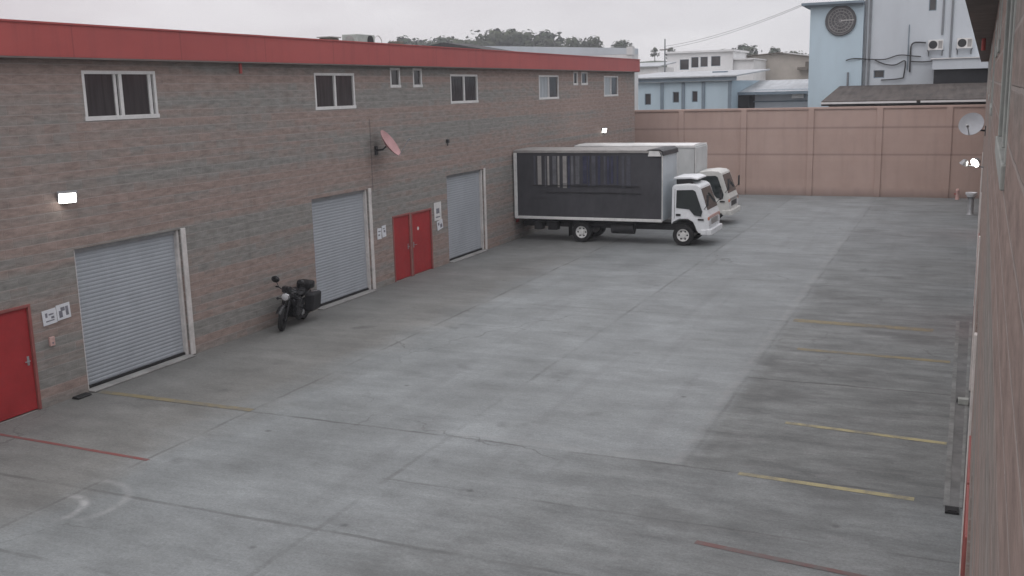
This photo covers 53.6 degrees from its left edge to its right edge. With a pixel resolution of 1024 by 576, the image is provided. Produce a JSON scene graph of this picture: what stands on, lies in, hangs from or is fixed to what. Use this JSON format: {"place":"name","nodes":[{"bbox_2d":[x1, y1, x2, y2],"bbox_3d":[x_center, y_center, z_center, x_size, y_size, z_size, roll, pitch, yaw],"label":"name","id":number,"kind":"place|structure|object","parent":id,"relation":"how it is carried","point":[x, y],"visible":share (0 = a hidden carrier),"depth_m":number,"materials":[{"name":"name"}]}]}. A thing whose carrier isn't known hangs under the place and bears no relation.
{"place":"outdoors","nodes":[
{"label":"outdoors","id":0,"kind":"place"},
{"bbox_2d":[0,0,851,61],"label":"sky","id":1,"kind":"structure","parent":0,"point":[646,24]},
{"bbox_2d":[0,194,978,575],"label":"concrete yard","id":2,"kind":"structure","parent":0,"point":[558,402],"depth_m":18.32,"materials":[{"name":"grey concrete"}]},
{"bbox_2d":[0,433,148,460],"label":"painted line","id":3,"kind":"object","parent":2,"relation":"on","point":[82,448],"visible":1,"depth_m":17.68,"materials":[{"name":"red paint"}]},
{"bbox_2d":[72,392,91,398],"bbox_3d":[-8.783,2.198,20.684,0.196,0.045,0.350,3,12,23],"label":"door stop","id":4,"kind":"object","parent":2,"relation":"on","point":[82,395],"depth_m":20.63,"materials":[{"name":"black rubber"}]},
{"bbox_2d":[98,390,252,410],"bbox_3d":[-6.782,2.252,20.292,3.850,0.001,0.170,3,12,23],"label":"painted line","id":5,"kind":"object","parent":2,"relation":"on","point":[178,401],"visible":1,"depth_m":20.27,"materials":[{"name":"yellow paint"}]},
{"bbox_2d":[271,276,320,330],"bbox_3d":[-5.726,0.305,26.661,0.931,1.359,2.015,8,13,10],"label":"motorcycle","id":6,"kind":"object","parent":2,"relation":"on","point":[293,304],"visible":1,"depth_m":26.41,"materials":[{"name":"black metal"}]},
{"bbox_2d":[0,19,640,423],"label":"block warehouse","id":7,"kind":"structure","parent":2,"relation":"on","point":[216,181],"depth_m":24.66,"materials":[{"name":"brown brick"}]},
{"bbox_2d":[0,304,41,421],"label":"door","id":8,"kind":"structure","parent":7,"relation":"in","point":[20,393],"depth_m":19.41,"materials":[{"name":"paint"}]},
{"bbox_2d":[41,308,57,325],"bbox_3d":[-9.124,0.570,19.994,0.012,0.300,0.340,3,15,23],"label":"notice sheet","id":9,"kind":"object","parent":7,"relation":"attached to","point":[49,316],"visible":1,"depth_m":19.99,"materials":[{"name":"paper"}]},
{"bbox_2d":[48,336,55,345],"bbox_3d":[-9.105,1.055,20.063,0.058,0.180,0.120,3,12,23],"label":"intercom box","id":10,"kind":"object","parent":7,"relation":"attached to","point":[52,341],"visible":1,"depth_m":20.04,"materials":[{"name":"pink plastic"}]},
{"bbox_2d":[55,302,70,320],"bbox_3d":[-8.985,0.466,20.301,0.012,0.310,0.340,3,15,23],"label":"notice sheet","id":11,"kind":"object","parent":7,"relation":"attached to","point":[63,311],"visible":1,"depth_m":20.29,"materials":[{"name":"paper"}]},
{"bbox_2d":[57,190,76,203],"bbox_3d":[-8.842,-1.806,20.130,0.370,0.264,0.220,-8,13,-31],"label":"wall floodlight","id":12,"kind":"object","parent":7,"relation":"attached to","point":[67,197],"depth_m":20.07,"materials":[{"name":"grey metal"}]},
{"bbox_2d":[81,70,159,120],"bbox_3d":[-8.280,-4.078,21.436,0.095,1.010,2.120,3,12,23],"label":"window","id":13,"kind":"structure","parent":7,"relation":"in","point":[108,95],"depth_m":21.38,"materials":[{"name":"black glass"}]},
{"bbox_2d":[74,228,195,391],"bbox_3d":[-8.190,0.381,22.220,0.360,3.005,3.246,3,12,23],"label":"roller door","id":14,"kind":"structure","parent":7,"relation":"in","point":[131,295],"depth_m":22.24,"materials":[{"name":"grey metal"}]},
{"bbox_2d":[317,36,340,39],"bbox_3d":[-5.784,-7.880,32.532,0.500,0.340,0.950,3,12,23],"label":"roof vent","id":15,"kind":"object","parent":7,"relation":"on","point":[331,37],"visible":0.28,"depth_m":32.16,"materials":[{"name":"grey metal"}]},
{"bbox_2d":[314,73,355,109],"bbox_3d":[-5.036,-5.581,28.749,0.095,1.010,2.080,3,12,23],"label":"window","id":16,"kind":"structure","parent":7,"relation":"in","point":[332,90],"depth_m":28.72,"materials":[{"name":"black glass"}]},
{"bbox_2d":[311,188,376,309],"bbox_3d":[-4.894,-1.211,29.642,0.360,3.135,3.096,3,12,23],"label":"roller door","id":17,"kind":"structure","parent":7,"relation":"in","point":[340,221],"depth_m":29.78,"materials":[{"name":"grey metal"}]},
{"bbox_2d":[342,34,374,41],"bbox_3d":[-5.133,-8.232,33.968,0.620,0.490,1.140,3,12,23],"label":"rooftop condenser","id":18,"kind":"object","parent":7,"relation":"on","point":[359,37],"visible":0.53,"depth_m":33.53,"materials":[{"name":"metal"}]},
{"bbox_2d":[377,228,381,239],"bbox_3d":[-4.100,-1.678,31.329,0.012,0.340,0.240,3,10,23],"label":"notice sheet","id":19,"kind":"object","parent":7,"relation":"attached to","point":[379,234],"visible":1,"depth_m":31.32,"materials":[{"name":"paper"}]},
{"bbox_2d":[381,225,385,237],"bbox_3d":[-3.989,-1.769,31.573,0.012,0.360,0.240,3,14,23],"label":"notice sheet","id":20,"kind":"object","parent":7,"relation":"attached to","point":[383,230],"visible":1,"depth_m":31.56,"materials":[{"name":"paper"}]},
{"bbox_2d":[374,130,410,155],"bbox_3d":[-3.635,-4.400,30.715,0.861,0.780,0.921,-9,13,-32],"label":"satellite dish","id":21,"kind":"object","parent":7,"relation":"attached to","point":[390,143],"visible":1,"depth_m":30.84,"materials":[{"name":"pink metal"}]},
{"bbox_2d":[390,68,400,87],"bbox_3d":[-3.686,-6.584,31.739,0.095,0.610,0.660,3,12,23],"label":"window","id":22,"kind":"structure","parent":7,"relation":"in","point":[394,72],"depth_m":31.79,"materials":[{"name":"white metal"}]},
{"bbox_2d":[389,41,411,44],"bbox_3d":[-4.021,-8.697,36.507,0.440,0.340,1.000,3,12,23],"label":"roof vent","id":23,"kind":"object","parent":7,"relation":"on","point":[396,42],"visible":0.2,"depth_m":36.05,"materials":[{"name":"grey metal"}]},
{"bbox_2d":[392,212,412,281],"bbox_3d":[-3.554,-1.327,32.728,0.122,2.110,1.140,3,12,23],"label":"door","id":24,"kind":"structure","parent":7,"relation":"in","point":[401,224],"depth_m":32.76,"materials":[{"name":"paint"}]},
{"bbox_2d":[413,68,422,86],"bbox_3d":[-3.112,-6.850,33.033,0.095,0.610,0.640,3,12,23],"label":"window","id":25,"kind":"structure","parent":7,"relation":"in","point":[417,72],"depth_m":33.10,"materials":[{"name":"white metal"}]},
{"bbox_2d":[411,208,433,275],"bbox_3d":[-3.021,-1.564,33.929,0.122,2.090,1.410,3,12,23],"label":"door","id":26,"kind":"structure","parent":7,"relation":"in","point":[421,221],"depth_m":33.97,"materials":[{"name":"paint"}]},
{"bbox_2d":[434,201,441,220],"bbox_3d":[-2.551,-2.634,34.786,0.012,0.620,0.520,3,12,23],"label":"sign","id":27,"kind":"object","parent":7,"relation":"attached to","point":[437,211],"visible":1,"depth_m":34.77,"materials":[{"name":"white metal"}]},
{"bbox_2d":[437,219,442,229],"bbox_3d":[-2.488,-2.187,34.995,0.012,0.320,0.420,3,21,23],"label":"notice sheet","id":28,"kind":"object","parent":7,"relation":"attached to","point":[439,224],"visible":1,"depth_m":34.97,"materials":[{"name":"paper"}]},
{"bbox_2d":[450,74,478,103],"bbox_3d":[-1.727,-7.114,36.205,0.095,1.010,2.240,3,12,23],"label":"window","id":29,"kind":"structure","parent":7,"relation":"in","point":[464,87],"depth_m":36.18,"materials":[{"name":"black glass"}]},
{"bbox_2d":[446,168,488,262],"bbox_3d":[-1.635,-2.701,36.990,0.360,3.095,3.146,3,12,23],"label":"roller door","id":30,"kind":"structure","parent":7,"relation":"in","point":[464,190],"depth_m":37.19,"materials":[{"name":"grey metal"}]},
{"bbox_2d":[539,75,558,99],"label":"window","id":31,"kind":"structure","parent":7,"relation":"in","point":[548,84],"depth_m":43.62,"materials":[{"name":"white glass"}]},
{"bbox_2d":[573,72,577,84],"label":"window","id":32,"kind":"structure","parent":7,"relation":"in","point":[575,74],"depth_m":46.66,"materials":[{"name":"white metal"}]},
{"bbox_2d":[581,72,587,84],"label":"window","id":33,"kind":"structure","parent":7,"relation":"in","point":[584,81],"depth_m":47.70,"materials":[{"name":"white glass"}]},
{"bbox_2d":[604,76,617,96],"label":"window","id":34,"kind":"structure","parent":7,"relation":"in","point":[610,82],"depth_m":51.36,"materials":[{"name":"white metal"}]},
{"bbox_2d":[513,146,721,245],"bbox_3d":[4.153,-3.714,40.027,7.960,3.649,2.420,3,12,23],"label":"box truck","id":35,"kind":"object","parent":2,"relation":"on","point":[583,194],"visible":1,"depth_m":39.16,"materials":[{"name":"metal"}]},
{"bbox_2d":[574,143,739,217],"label":"box truck","id":36,"kind":"object","parent":2,"relation":"on","point":[691,158],"visible":0.32,"depth_m":43.88,"materials":[{"name":"metal"}]},
{"bbox_2d":[695,540,783,561],"bbox_3d":[2.928,3.403,13.126,1.158,0.001,0.110,5,13,30],"label":"painted line","id":37,"kind":"object","parent":2,"relation":"on","point":[739,550],"visible":1,"depth_m":13.11,"materials":[{"name":"red paint"}]},
{"bbox_2d":[782,559,865,575],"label":"painted line","id":38,"kind":"object","parent":2,"relation":"on","point":[819,567],"visible":1,"depth_m":12.59,"materials":[{"name":"red paint"}]},
{"bbox_2d":[737,472,914,500],"bbox_3d":[4.658,2.961,15.178,2.554,0.001,0.130,4,12,27],"label":"painted line","id":39,"kind":"object","parent":2,"relation":"on","point":[828,486],"visible":1,"depth_m":15.14,"materials":[{"name":"yellow paint"}]},
{"bbox_2d":[792,319,933,331],"bbox_3d":[8.675,0.920,25.154,3.303,0.001,0.340,4,12,26],"label":"painted line","id":40,"kind":"object","parent":2,"relation":"on","point":[864,325],"visible":1,"depth_m":25.12,"materials":[{"name":"yellow paint"}]},
{"bbox_2d":[784,421,946,444],"bbox_3d":[6.041,2.487,17.434,2.659,0.001,0.130,4,12,28],"label":"painted line","id":41,"kind":"object","parent":2,"relation":"on","point":[871,433],"visible":1,"depth_m":17.39,"materials":[{"name":"yellow paint"}]},
{"bbox_2d":[797,348,949,362],"bbox_3d":[7.927,1.482,22.362,3.204,0.001,0.200,4,12,26],"label":"painted line","id":42,"kind":"object","parent":2,"relation":"on","point":[876,355],"visible":1,"depth_m":22.33,"materials":[{"name":"yellow paint"}]},
{"bbox_2d":[945,505,958,514],"bbox_3d":[6.147,3.099,14.162,0.180,0.040,0.220,3,12,23],"label":"drain grate","id":43,"kind":"object","parent":2,"relation":"in","point":[954,510],"visible":1,"depth_m":14.11,"materials":[{"name":"black metal"}]},
{"bbox_2d":[954,189,959,199],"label":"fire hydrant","id":44,"kind":"object","parent":2,"relation":"on","point":[957,194],"visible":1,"depth_m":50.92,"materials":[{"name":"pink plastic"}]},
{"bbox_2d":[943,321,971,507],"bbox_3d":[8.768,1.964,19.751,0.370,0.008,12.254,3,12,24],"label":"drain channel","id":45,"kind":"object","parent":2,"relation":"on","point":[946,501],"visible":1,"depth_m":17.70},
{"bbox_2d":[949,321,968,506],"bbox_3d":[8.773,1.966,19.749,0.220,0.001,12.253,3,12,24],"label":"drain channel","id":46,"kind":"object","parent":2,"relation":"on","point":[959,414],"visible":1,"depth_m":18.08,"materials":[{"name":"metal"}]},
{"bbox_2d":[965,192,977,214],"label":"wash stand","id":47,"kind":"object","parent":2,"relation":"on","point":[971,196],"visible":1,"depth_m":45.15,"materials":[{"name":"white ceramic"}]},
{"bbox_2d":[640,61,666,67],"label":"terrain","id":48,"kind":"structure","parent":0,"point":[652,61],"depth_m":267.11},
{"bbox_2d":[388,35,418,43],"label":"tree","id":49,"kind":"object","parent":48,"relation":"on","point":[404,40],"visible":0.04,"depth_m":287.44,"materials":[{"name":"green plant"}]},
{"bbox_2d":[405,39,446,45],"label":"tree","id":50,"kind":"object","parent":48,"relation":"on","point":[420,42],"visible":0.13,"depth_m":279.18,"materials":[{"name":"green plant"}]},
{"bbox_2d":[427,36,449,44],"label":"tree","id":51,"kind":"object","parent":48,"relation":"on","point":[439,39],"visible":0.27,"depth_m":278.65,"materials":[{"name":"green plant"}]},
{"bbox_2d":[429,36,471,42],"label":"tree","id":52,"kind":"object","parent":48,"relation":"on","point":[451,38],"visible":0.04,"depth_m":286.54,"materials":[{"name":"green plant"}]},
{"bbox_2d":[448,40,473,43],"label":"tree","id":53,"kind":"object","parent":48,"relation":"on","point":[462,42],"visible":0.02,"depth_m":281.08,"materials":[{"name":"green plant"}]},
{"bbox_2d":[454,39,476,43],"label":"tree","id":54,"kind":"object","parent":48,"relation":"on","point":[470,42],"visible":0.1,"depth_m":282.20,"materials":[{"name":"green plant"}]},
{"bbox_2d":[463,28,517,45],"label":"tree","id":55,"kind":"object","parent":48,"relation":"on","point":[491,38],"visible":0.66,"depth_m":267.95,"materials":[{"name":"green plant"}]},
{"bbox_2d":[481,29,534,46],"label":"tree","id":56,"kind":"object","parent":48,"relation":"on","point":[517,37],"visible":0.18,"depth_m":270.21,"materials":[{"name":"green plant"}]},
{"bbox_2d":[507,31,527,46],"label":"tree","id":57,"kind":"object","parent":48,"relation":"on","point":[518,42],"visible":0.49,"depth_m":268.85,"materials":[{"name":"green plant"}]},
{"bbox_2d":[507,31,542,46],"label":"tree","id":58,"kind":"object","parent":48,"relation":"on","point":[527,43],"visible":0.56,"depth_m":269.34,"materials":[{"name":"green plant"}]},
{"bbox_2d":[539,39,555,46],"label":"tree","id":59,"kind":"object","parent":48,"relation":"on","point":[549,42],"visible":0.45,"depth_m":266.28,"materials":[{"name":"green plant"}]},
{"bbox_2d":[530,29,566,46],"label":"tree","id":60,"kind":"object","parent":48,"relation":"on","point":[546,35],"visible":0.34,"depth_m":270.96,"materials":[{"name":"green plant"}]},
{"bbox_2d":[551,36,582,46],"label":"tree","id":61,"kind":"object","parent":48,"relation":"on","point":[574,42],"visible":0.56,"depth_m":260.33,"materials":[{"name":"green plant"}]},
{"bbox_2d":[583,35,603,47],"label":"tree","id":62,"kind":"object","parent":48,"relation":"on","point":[594,42],"visible":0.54,"depth_m":257.36,"materials":[{"name":"green plant"}]},
{"bbox_2d":[611,41,629,47],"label":"tree","id":63,"kind":"object","parent":48,"relation":"on","point":[618,44],"visible":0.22,"depth_m":262.77,"materials":[{"name":"green plant"}]},
{"bbox_2d":[612,40,632,46],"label":"tree","id":64,"kind":"object","parent":48,"relation":"on","point":[624,41],"visible":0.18,"depth_m":273.11,"materials":[{"name":"green plant"}]},
{"bbox_2d":[650,47,659,61],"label":"tree","id":65,"kind":"object","parent":48,"relation":"on","point":[654,51],"visible":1,"depth_m":256.16,"materials":[{"name":"green plant"}]},
{"bbox_2d":[732,43,761,54],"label":"tree","id":66,"kind":"object","parent":48,"relation":"on","point":[742,47],"visible":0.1,"depth_m":246.09,"materials":[{"name":"green plant"}]},
{"bbox_2d":[744,47,755,54],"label":"tree","id":67,"kind":"object","parent":48,"relation":"on","point":[750,49],"visible":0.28,"depth_m":241.18,"materials":[{"name":"green plant"}]},
{"bbox_2d":[769,48,777,52],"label":"tree","id":68,"kind":"object","parent":48,"relation":"on","point":[775,50],"visible":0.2,"depth_m":236.17,"materials":[{"name":"green plant"}]},
{"label":"ground","id":69,"kind":"structure","parent":0,"visible":0},
{"bbox_2d":[429,42,509,50],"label":"dark shed","id":70,"kind":"structure","parent":69,"relation":"on","point":[458,45],"depth_m":64.26,"materials":[{"name":"grey metal"}]},
{"bbox_2d":[486,46,637,109],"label":"pale shed","id":71,"kind":"structure","parent":69,"relation":"on","point":[630,52],"depth_m":66.04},
{"bbox_2d":[638,62,675,82],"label":"white shed","id":72,"kind":"structure","parent":69,"relation":"on","point":[652,67],"depth_m":101.14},
{"bbox_2d":[660,39,669,71],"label":"utility pole","id":73,"kind":"object","parent":69,"relation":"on","point":[664,49],"visible":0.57,"depth_m":94.87,"materials":[{"name":"grey wood"}]},
{"bbox_2d":[665,6,800,48],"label":"overhead cable","id":74,"kind":"object","parent":73,"relation":"attached to","point":[737,30],"visible":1,"depth_m":74.77,"materials":[{"name":"black rubber"}]},
{"bbox_2d":[669,5,799,45],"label":"overhead cable","id":75,"kind":"object","parent":73,"relation":"attached to","point":[737,28],"visible":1,"depth_m":75.67,"materials":[{"name":"black rubber"}]},
{"bbox_2d":[638,69,769,109],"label":"blue hall","id":76,"kind":"structure","parent":69,"relation":"on","point":[703,90],"depth_m":70.01,"materials":[{"name":"paint"}]},
{"bbox_2d":[645,94,650,104],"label":"window","id":77,"kind":"structure","parent":76,"relation":"in","point":[647,96],"depth_m":71.08,"materials":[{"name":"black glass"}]},
{"bbox_2d":[673,92,678,102],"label":"window","id":78,"kind":"structure","parent":76,"relation":"in","point":[675,94],"depth_m":70.27,"materials":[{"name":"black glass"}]},
{"bbox_2d":[692,91,697,101],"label":"window","id":79,"kind":"structure","parent":76,"relation":"in","point":[694,93],"depth_m":69.74,"materials":[{"name":"grey glass"}]},
{"bbox_2d":[666,49,766,81],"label":"white house","id":80,"kind":"structure","parent":69,"relation":"on","point":[716,60],"depth_m":108.31,"materials":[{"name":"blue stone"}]},
{"bbox_2d":[680,59,688,69],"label":"window","id":81,"kind":"structure","parent":80,"relation":"in","point":[684,63],"depth_m":109.35,"materials":[{"name":"grey glass"}]},
{"bbox_2d":[691,57,698,67],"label":"window","id":82,"kind":"structure","parent":80,"relation":"in","point":[694,60],"depth_m":108.87,"materials":[{"name":"grey glass"}]},
{"bbox_2d":[700,57,707,66],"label":"window","id":83,"kind":"structure","parent":80,"relation":"in","point":[704,60],"depth_m":108.46,"materials":[{"name":"grey glass"}]},
{"bbox_2d":[711,56,719,65],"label":"window","id":84,"kind":"structure","parent":80,"relation":"in","point":[715,60],"depth_m":107.97,"materials":[{"name":"grey glass"}]},
{"bbox_2d":[738,79,807,107],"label":"open shed","id":85,"kind":"structure","parent":69,"relation":"on","point":[792,93],"depth_m":70.52,"materials":[{"name":"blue metal"}]},
{"bbox_2d":[746,52,808,79],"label":"beige house","id":86,"kind":"structure","parent":69,"relation":"on","point":[784,66],"depth_m":112.75,"materials":[{"name":"beige paint"}]},
{"bbox_2d":[635,104,985,198],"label":"perimeter wall","id":87,"kind":"structure","parent":69,"relation":"on","point":[921,151],"depth_m":53.57,"materials":[{"name":"concrete"}]},
{"bbox_2d":[801,0,987,106],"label":"blue tower","id":88,"kind":"structure","parent":69,"relation":"on","point":[866,42],"depth_m":62.52,"materials":[{"name":"paint"}]},
{"bbox_2d":[874,70,883,77],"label":"window","id":89,"kind":"structure","parent":88,"relation":"in","point":[877,73],"depth_m":63.19,"materials":[{"name":"grey glass"}]},
{"bbox_2d":[929,0,936,10],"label":"window","id":90,"kind":"structure","parent":88,"relation":"in","point":[932,3],"depth_m":61.28,"materials":[{"name":"grey glass"}]},
{"bbox_2d":[927,39,942,55],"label":"air conditioner","id":91,"kind":"object","parent":88,"relation":"attached to","point":[935,44],"visible":1,"depth_m":61.05,"materials":[{"name":"white metal"}]},
{"bbox_2d":[956,38,972,53],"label":"air conditioner","id":92,"kind":"object","parent":88,"relation":"attached to","point":[964,42],"visible":1,"depth_m":60.41,"materials":[{"name":"white metal"}]},
{"bbox_2d":[821,83,986,106],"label":"lean to shed","id":93,"kind":"object","parent":69,"relation":"on","point":[918,94],"visible":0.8,"depth_m":55.31,"materials":[{"name":"weathered corrugated metal roofing"},{"name":"white painted trim"}]},
{"bbox_2d":[959,0,1023,575],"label":"block warehouse","id":94,"kind":"structure","parent":69,"relation":"on","point":[992,539],"depth_m":3.47,"materials":[{"name":"brown brick"}]},
{"bbox_2d":[956,397,968,404],"bbox_3d":[8.365,2.098,18.816,0.205,0.110,0.140,3,12,23],"label":"drain outlet","id":95,"kind":"object","parent":94,"relation":"attached to","point":[962,400],"visible":1,"depth_m":18.76,"materials":[{"name":"white plastic"}]},
{"bbox_2d":[961,485,968,575],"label":"door","id":96,"kind":"structure","parent":94,"relation":"in","point":[967,494],"depth_m":8.88,"materials":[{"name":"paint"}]},
{"bbox_2d":[959,436,970,575],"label":"door","id":97,"kind":"structure","parent":94,"relation":"in","point":[969,449],"depth_m":10.81,"materials":[{"name":"paint"}]},
{"bbox_2d":[959,333,976,574],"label":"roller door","id":98,"kind":"structure","parent":94,"relation":"in","point":[975,334],"depth_m":11.90,"materials":[{"name":"grey metal"}]},
{"bbox_2d":[959,158,983,167],"bbox_3d":[10.113,-2.749,22.285,0.506,0.224,0.211,3,12,23],"label":"wall floodlight","id":99,"kind":"object","parent":94,"relation":"attached to","point":[975,162],"depth_m":22.27,"materials":[{"name":"grey metal"}]},
{"bbox_2d":[958,113,985,135],"bbox_3d":[12.215,-4.333,26.868,0.693,0.610,0.563,3,12,23],"label":"satellite dish","id":100,"kind":"object","parent":94,"relation":"attached to","point":[971,124],"visible":1,"depth_m":27.03,"materials":[{"name":"grey metal"}]},
{"bbox_2d":[969,236,979,390],"bbox_3d":[9.560,0.237,20.649,0.231,3.015,3.146,4,12,24],"label":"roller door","id":101,"kind":"structure","parent":94,"relation":"in","point":[979,236],"depth_m":19.29,"materials":[{"name":"grey metal"}]},
{"bbox_2d":[973,192,981,305],"bbox_3d":[12.946,-1.271,27.964,0.230,3.015,3.146,4,12,24],"label":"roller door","id":102,"kind":"structure","parent":94,"relation":"in","point":[981,192],"depth_m":26.48,"materials":[{"name":"grey metal"}]},
{"bbox_2d":[976,168,982,256],"bbox_3d":[16.392,-2.774,35.252,0.231,3.015,3.146,4,12,24],"label":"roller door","id":103,"kind":"structure","parent":94,"relation":"in","point":[982,168],"depth_m":33.85,"materials":[{"name":"grey metal"}]},
{"bbox_2d":[988,44,992,100],"bbox_3d":[9.019,-4.040,19.012,0.095,1.010,2.090,4,12,24],"label":"window","id":104,"kind":"structure","parent":94,"relation":"in","point":[992,44],"depth_m":18.20,"materials":[{"name":"grey glass"}]},
{"bbox_2d":[990,19,997,115],"bbox_3d":[5.607,-2.535,11.709,0.095,1.010,2.090,4,12,24],"label":"window","id":105,"kind":"structure","parent":94,"relation":"in","point":[997,19],"depth_m":11.75,"materials":[{"name":"grey glass"}]},
{"bbox_2d":[995,0,1000,57],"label":"window","id":106,"kind":"structure","parent":94,"relation":"in","point":[996,54],"depth_m":8.73,"materials":[{"name":"grey glass"}]},
{"bbox_2d":[997,0,1002,53],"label":"window","id":107,"kind":"structure","parent":94,"relation":"in","point":[999,40],"depth_m":7.22,"materials":[{"name":"grey glass"}]},
{"bbox_2d":[995,0,1016,190],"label":"window","id":108,"kind":"structure","parent":94,"relation":"in","point":[1001,140],"depth_m":4.41,"materials":[{"name":"grey glass"}]}
]}

